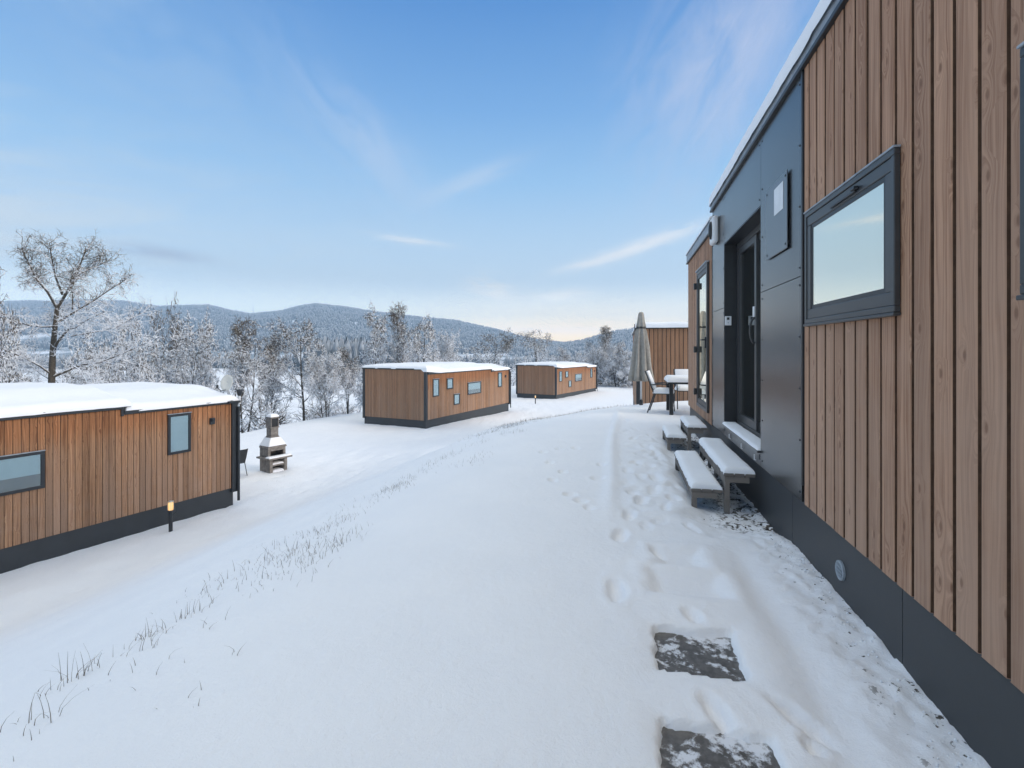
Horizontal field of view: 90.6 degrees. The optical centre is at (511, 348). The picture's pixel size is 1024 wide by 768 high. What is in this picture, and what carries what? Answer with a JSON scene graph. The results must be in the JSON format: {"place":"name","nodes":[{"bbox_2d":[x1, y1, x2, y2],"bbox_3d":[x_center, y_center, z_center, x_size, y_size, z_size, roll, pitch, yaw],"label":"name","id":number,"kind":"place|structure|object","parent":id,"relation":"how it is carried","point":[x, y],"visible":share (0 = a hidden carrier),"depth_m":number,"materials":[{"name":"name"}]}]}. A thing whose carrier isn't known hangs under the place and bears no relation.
{"place":"outdoors","nodes":[
{"label":"outdoors","id":0,"kind":"place"},
{"bbox_2d":[0,310,629,363],"bbox_3d":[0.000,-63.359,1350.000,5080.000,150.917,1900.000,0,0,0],"label":"hills","id":1,"kind":"structure","parent":0,"point":[66,351],"depth_m":560.96,"materials":[{"name":"white snow"}]},
{"bbox_2d":[0,298,577,353],"bbox_3d":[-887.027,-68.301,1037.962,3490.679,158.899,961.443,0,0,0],"label":"forest","id":2,"kind":"object","parent":1,"relation":"on","point":[326,321],"visible":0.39,"depth_m":923.10,"materials":[{"name":"grey plant"}]},
{"bbox_2d":[0,0,819,341],"label":"sky","id":3,"kind":"structure","parent":0,"point":[554,167],"materials":[{"name":"blue"}]},
{"bbox_2d":[0,368,990,767],"bbox_3d":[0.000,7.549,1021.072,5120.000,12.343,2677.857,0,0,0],"label":"ground","id":4,"kind":"structure","parent":0,"point":[520,594],"depth_m":2.73,"materials":[{"name":"white snow"}]},
{"bbox_2d":[0,267,22,382],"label":"birch tree","id":5,"kind":"object","parent":4,"relation":"on","point":[12,327],"visible":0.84,"depth_m":27.44,"materials":[{"name":"white plant"}]},
{"bbox_2d":[0,337,31,382],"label":"snow laden tree","id":6,"kind":"object","parent":4,"relation":"on","point":[21,378],"visible":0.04,"depth_m":40.03,"materials":[{"name":"white plant"}]},
{"bbox_2d":[0,229,163,384],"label":"bare tree","id":7,"kind":"object","parent":4,"relation":"on","point":[58,316],"visible":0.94,"depth_m":29.92,"materials":[{"name":"white plant"}]},
{"bbox_2d":[58,326,130,384],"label":"snow laden tree","id":8,"kind":"object","parent":4,"relation":"on","point":[85,367],"visible":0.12,"depth_m":40.17,"materials":[{"name":"white plant"}]},
{"bbox_2d":[0,382,240,573],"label":"wooden cabin","id":9,"kind":"object","parent":4,"relation":"on","point":[83,466],"visible":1,"depth_m":11.33,"materials":[{"name":"brown wood"}]},
{"bbox_2d":[0,450,45,495],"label":"window","id":10,"kind":"structure","parent":9,"relation":"in","point":[20,472],"depth_m":9.94,"materials":[{"name":"clear glass"}]},
{"bbox_2d":[167,412,190,454],"bbox_3d":[-8.305,2.107,12.661,0.048,1.005,0.580,0,0,26],"label":"window","id":11,"kind":"structure","parent":9,"relation":"in","point":[178,424],"depth_m":12.65,"materials":[{"name":"clear glass"}]},
{"bbox_2d":[216,375,232,394],"bbox_3d":[-8.044,1.141,14.068,0.356,0.838,0.427,0,0,39],"label":"satellite dish","id":12,"kind":"object","parent":9,"relation":"on","point":[226,383],"visible":0.97,"depth_m":14.18,"materials":[{"name":"metal"}]},
{"bbox_2d":[236,389,242,403],"bbox_3d":[-7.580,1.330,14.098,0.170,0.400,0.166,0,0,0],"label":"roof vent","id":13,"kind":"object","parent":9,"relation":"on","point":[239,392],"visible":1,"depth_m":14.07,"materials":[{"name":"white plastic"}]},
{"bbox_2d":[101,313,150,382],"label":"snow laden tree","id":14,"kind":"object","parent":4,"relation":"on","point":[129,375],"visible":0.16,"depth_m":49.99,"materials":[{"name":"white plant"}]},
{"bbox_2d":[131,292,184,382],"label":"bare tree","id":15,"kind":"object","parent":4,"relation":"on","point":[162,333],"visible":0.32,"depth_m":46.78,"materials":[{"name":"grey plant"}]},
{"bbox_2d":[167,500,176,531],"bbox_3d":[-8.060,4.056,11.995,0.172,0.930,0.123,0,0,11],"label":"path lamp","id":16,"kind":"object","parent":4,"relation":"on","point":[170,506],"visible":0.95,"depth_m":11.97,"materials":[{"name":"metal"}]},
{"bbox_2d":[127,310,232,389],"bbox_3d":[-23.405,2.837,35.880,5.299,11.217,6.286,0,0,22],"label":"snow laden tree","id":17,"kind":"object","parent":4,"relation":"on","point":[178,374],"visible":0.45,"depth_m":35.36,"materials":[{"name":"white plant"}]},
{"bbox_2d":[193,304,219,391],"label":"snow laden tree","id":18,"kind":"object","parent":4,"relation":"on","point":[208,385],"visible":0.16,"depth_m":51.59,"materials":[{"name":"grey plant"}]},
{"bbox_2d":[240,448,247,475],"bbox_3d":[-9.340,3.874,17.167,0.618,0.979,0.526,0,0,30],"label":"garden chair","id":19,"kind":"object","parent":4,"relation":"on","point":[243,454],"visible":0.32,"depth_m":17.17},
{"bbox_2d":[218,316,271,432],"bbox_3d":[-18.258,1.999,34.245,3.770,8.532,2.801,0,0,11],"label":"birch tree","id":20,"kind":"object","parent":4,"relation":"on","point":[248,372],"visible":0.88,"depth_m":33.90,"materials":[{"name":"white plant"}]},
{"bbox_2d":[4,368,515,385],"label":"woods","id":21,"kind":"object","parent":4,"relation":"on","point":[513,381],"visible":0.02,"depth_m":141.75,"materials":[{"name":"white plant"}]},
{"bbox_2d":[255,333,286,417],"bbox_3d":[-17.106,2.590,36.018,2.192,7.489,2.580,0,0,-21],"label":"birch tree","id":22,"kind":"object","parent":4,"relation":"on","point":[272,366],"visible":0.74,"depth_m":35.84,"materials":[{"name":"grey plant"}]},
{"bbox_2d":[256,413,291,472],"bbox_3d":[-8.395,3.418,17.902,0.811,2.239,0.880,0,0,33],"label":"barbecue","id":23,"kind":"object","parent":4,"relation":"on","point":[273,456],"visible":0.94,"depth_m":17.81,"materials":[{"name":"concrete"}]},
{"bbox_2d":[0,354,592,369],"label":"treeline","id":24,"kind":"object","parent":4,"relation":"on","point":[507,361],"visible":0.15,"depth_m":309.23,"materials":[{"name":"white plant"}]},
{"bbox_2d":[260,316,337,420],"bbox_3d":[-15.683,1.724,36.804,5.710,8.195,5.126,0,0,31],"label":"bare tree","id":25,"kind":"object","parent":4,"relation":"on","point":[296,354],"visible":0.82,"depth_m":36.74,"materials":[{"name":"white plant"}]},
{"bbox_2d":[240,396,362,432],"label":"shrubs","id":26,"kind":"object","parent":4,"relation":"on","point":[282,416],"visible":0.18,"depth_m":35.18,"materials":[{"name":"white plant"}]},
{"bbox_2d":[0,404,635,761],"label":"grass","id":27,"kind":"structure","parent":4,"relation":"on","point":[238,588],"depth_m":3.39,"materials":[{"name":"plant"}]},
{"bbox_2d":[300,346,357,417],"bbox_3d":[-12.405,2.356,34.276,3.798,5.074,3.791,0,0,41],"label":"snow laden tree","id":28,"kind":"object","parent":4,"relation":"on","point":[330,388],"visible":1,"depth_m":33.79,"materials":[{"name":"white plant"}]},
{"bbox_2d":[291,336,395,375],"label":"woods","id":29,"kind":"object","parent":4,"relation":"on","point":[354,346],"visible":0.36,"depth_m":227.64,"materials":[{"name":"white plant"}]},
{"bbox_2d":[335,347,361,413],"bbox_3d":[-11.826,2.354,36.397,2.496,5.089,2.121,0,0,-40],"label":"birch tree","id":30,"kind":"object","parent":4,"relation":"on","point":[353,372],"visible":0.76,"depth_m":36.30,"materials":[{"name":"grey plant"}]},
{"bbox_2d":[352,299,392,411],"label":"snow laden tree","id":31,"kind":"object","parent":4,"relation":"on","point":[376,341],"visible":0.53,"depth_m":52.00,"materials":[{"name":"white plant"}]},
{"bbox_2d":[386,301,421,362],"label":"birch tree","id":32,"kind":"object","parent":4,"relation":"on","point":[400,352],"visible":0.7,"depth_m":53.33,"materials":[{"name":"white plant"}]},
{"bbox_2d":[404,312,442,361],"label":"snow laden tree","id":33,"kind":"object","parent":4,"relation":"on","point":[429,355],"visible":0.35,"depth_m":49.43,"materials":[{"name":"white plant"}]},
{"bbox_2d":[362,361,510,428],"bbox_3d":[-4.350,2.901,32.832,4.589,4.059,10.318,0,0,26],"label":"wooden cabin","id":34,"kind":"object","parent":4,"relation":"on","point":[424,395],"visible":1,"depth_m":28.91,"materials":[{"name":"brown wood"}]},
{"bbox_2d":[433,378,439,396],"bbox_3d":[-4.213,2.152,28.100,0.048,0.995,0.620,0,0,26],"label":"window","id":35,"kind":"structure","parent":34,"relation":"in","point":[435,381],"depth_m":28.10,"materials":[{"name":"clear glass"}]},
{"bbox_2d":[447,378,452,388],"bbox_3d":[-3.593,2.013,29.377,0.048,0.635,0.660,0,0,26],"label":"window","id":36,"kind":"structure","parent":34,"relation":"in","point":[449,380],"depth_m":29.37,"materials":[{"name":"clear glass"}]},
{"bbox_2d":[454,393,459,404],"bbox_3d":[-3.270,2.982,30.043,0.048,0.655,0.660,0,0,26],"label":"window","id":37,"kind":"structure","parent":34,"relation":"in","point":[456,396],"depth_m":30.07,"materials":[{"name":"clear glass"}]},
{"bbox_2d":[468,381,480,394],"bbox_3d":[-2.353,2.458,31.918,0.048,0.765,1.680,0,0,26],"label":"window","id":38,"kind":"structure","parent":34,"relation":"in","point":[473,387],"depth_m":31.93,"materials":[{"name":"clear glass"}]},
{"bbox_2d":[498,372,501,386],"bbox_3d":[-0.829,2.137,35.072,0.048,1.005,0.580,0,0,26],"label":"window","id":39,"kind":"structure","parent":34,"relation":"in","point":[500,373],"depth_m":35.08,"materials":[{"name":"clear glass"}]},
{"bbox_2d":[431,328,472,361],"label":"snow laden tree","id":40,"kind":"object","parent":4,"relation":"on","point":[447,349],"visible":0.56,"depth_m":61.85,"materials":[{"name":"white plant"}]},
{"bbox_2d":[464,328,527,374],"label":"bare tree","id":41,"kind":"object","parent":4,"relation":"on","point":[507,346],"visible":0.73,"depth_m":74.89,"materials":[{"name":"grey plant"}]},
{"bbox_2d":[510,329,555,375],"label":"bare tree","id":42,"kind":"object","parent":4,"relation":"on","point":[537,346],"visible":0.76,"depth_m":84.24,"materials":[{"name":"grey plant"}]},
{"bbox_2d":[516,361,597,398],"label":"wooden cabin","id":43,"kind":"object","parent":4,"relation":"on","point":[552,380],"visible":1,"depth_m":49.62,"materials":[{"name":"brown wood"}]},
{"bbox_2d":[559,371,561,381],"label":"window","id":44,"kind":"structure","parent":43,"relation":"in","point":[560,372],"depth_m":48.64,"materials":[{"name":"clear glass"}]},
{"bbox_2d":[575,373,581,381],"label":"window","id":45,"kind":"structure","parent":43,"relation":"in","point":[578,377],"depth_m":52.33,"materials":[{"name":"clear glass"}]},
{"bbox_2d":[555,346,571,361],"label":"snow laden tree","id":46,"kind":"object","parent":4,"relation":"on","point":[562,355],"visible":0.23,"depth_m":79.81,"materials":[{"name":"white plant"}]},
{"bbox_2d":[567,350,590,363],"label":"snow laden tree","id":47,"kind":"object","parent":4,"relation":"on","point":[578,355],"visible":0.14,"depth_m":85.50,"materials":[{"name":"white plant"}]},
{"bbox_2d":[577,345,616,385],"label":"snow laden tree","id":48,"kind":"object","parent":4,"relation":"on","point":[598,357],"visible":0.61,"depth_m":65.29,"materials":[{"name":"grey plant"}]},
{"bbox_2d":[582,325,615,365],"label":"birch tree","id":49,"kind":"object","parent":4,"relation":"on","point":[604,343],"visible":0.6,"depth_m":71.82,"materials":[{"name":"grey plant"}]},
{"bbox_2d":[574,356,632,386],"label":"shrubs","id":50,"kind":"object","parent":4,"relation":"on","point":[601,379],"visible":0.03,"depth_m":65.18,"materials":[{"name":"grey plant"}]},
{"bbox_2d":[598,340,631,387],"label":"snow laden tree","id":51,"kind":"object","parent":4,"relation":"on","point":[611,367],"visible":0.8,"depth_m":63.22,"materials":[{"name":"white plant"}]},
{"bbox_2d":[616,349,632,382],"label":"snow laden tree","id":52,"kind":"object","parent":4,"relation":"on","point":[625,365],"visible":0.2,"depth_m":61.72,"materials":[{"name":"white plant"}]},
{"bbox_2d":[628,312,654,404],"bbox_3d":[3.286,0.297,12.900,0.652,2.470,0.652,0,0,-26],"label":"parasol","id":53,"kind":"object","parent":4,"relation":"on","point":[640,361],"visible":0.94,"depth_m":12.77,"materials":[{"name":"fabric"}]},
{"bbox_2d":[631,322,687,404],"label":"timber house","id":54,"kind":"structure","parent":4,"relation":"on","point":[668,342],"depth_m":16.81,"materials":[{"name":"brown wood"}]},
{"bbox_2d":[645,370,674,413],"bbox_3d":[3.283,0.971,11.246,0.617,0.979,0.526,0,0,21],"label":"garden chair","id":55,"kind":"object","parent":4,"relation":"on","point":[659,390],"visible":0.76,"depth_m":11.11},
{"bbox_2d":[664,375,687,414],"bbox_3d":[3.809,1.019,11.149,0.830,0.881,0.996,0,0,13],"label":"patio table","id":56,"kind":"object","parent":4,"relation":"on","point":[670,380],"visible":0.38,"depth_m":10.80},
{"bbox_2d":[673,369,687,408],"bbox_3d":[4.139,0.976,12.065,0.526,0.979,0.617,0,0,7],"label":"garden chair","id":57,"kind":"object","parent":4,"relation":"on","point":[680,387],"visible":0.44,"depth_m":12.18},
{"bbox_2d":[662,415,706,450],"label":"wooden steps","id":58,"kind":"structure","parent":4,"relation":"on","point":[692,424],"depth_m":7.29,"materials":[{"name":"grey wood"}]},
{"bbox_2d":[654,632,745,680],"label":"paving slab","id":59,"kind":"structure","parent":4,"relation":"on","point":[714,658],"depth_m":2.38,"materials":[{"name":"dark stone"},{"name":"snow"}]},
{"bbox_2d":[674,437,755,513],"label":"wooden steps","id":60,"kind":"structure","parent":4,"relation":"on","point":[727,463],"depth_m":4.86,"materials":[{"name":"grey wood"}]},
{"bbox_2d":[660,727,779,767],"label":"paving slab","id":61,"kind":"structure","parent":4,"relation":"on","point":[684,749],"depth_m":1.82,"materials":[{"name":"dark stone"},{"name":"snow"}]},
{"bbox_2d":[686,0,1023,767],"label":"timber house","id":62,"kind":"structure","parent":4,"relation":"on","point":[854,254],"depth_m":2.26,"materials":[{"name":"wood"}]},
{"bbox_2d":[693,260,708,412],"bbox_3d":[2.863,-0.170,7.713,0.095,2.160,1.120,0,0,13],"label":"glass door","id":63,"kind":"structure","parent":62,"relation":"in","point":[701,286],"depth_m":7.71,"materials":[{"name":"clear glass"}]},
{"bbox_2d":[737,223,760,438],"bbox_3d":[2.518,-0.175,5.241,0.120,2.145,1.657,0,0,13],"label":"sliding door","id":64,"kind":"structure","parent":62,"relation":"in","point":[749,248],"depth_m":5.56,"materials":[{"name":"black glass"}]},
{"bbox_2d":[803,144,900,326],"bbox_3d":[1.787,-0.515,2.751,0.047,0.742,1.135,0,0,13],"label":"window","id":65,"kind":"structure","parent":62,"relation":"in","point":[852,234],"depth_m":2.57,"materials":[{"name":"clear glass"}]},
{"bbox_2d":[1016,41,1023,299],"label":"window","id":66,"kind":"structure","parent":62,"relation":"in","point":[1021,46],"depth_m":1.49,"materials":[{"name":"black glass"}]},
{"bbox_2d":[758,529,976,766],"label":"snow crumbs","id":67,"kind":"object","parent":4,"relation":"on","point":[968,756],"visible":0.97,"depth_m":2.31,"materials":[{"name":"white snow"}]},
{"bbox_2d":[672,440,768,529],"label":"gravel","id":68,"kind":"structure","parent":0,"point":[733,509],"depth_m":4.70,"materials":[{"name":"grey gravel"}]},
{"bbox_3d":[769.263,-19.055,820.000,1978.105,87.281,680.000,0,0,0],"label":"hills","id":69,"kind":"structure","parent":0,"visible":0},
{"bbox_2d":[507,321,687,357],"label":"forest","id":70,"kind":"object","parent":69,"relation":"on","point":[618,336],"visible":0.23,"depth_m":709.11,"materials":[{"name":"grey plant"}]}
]}

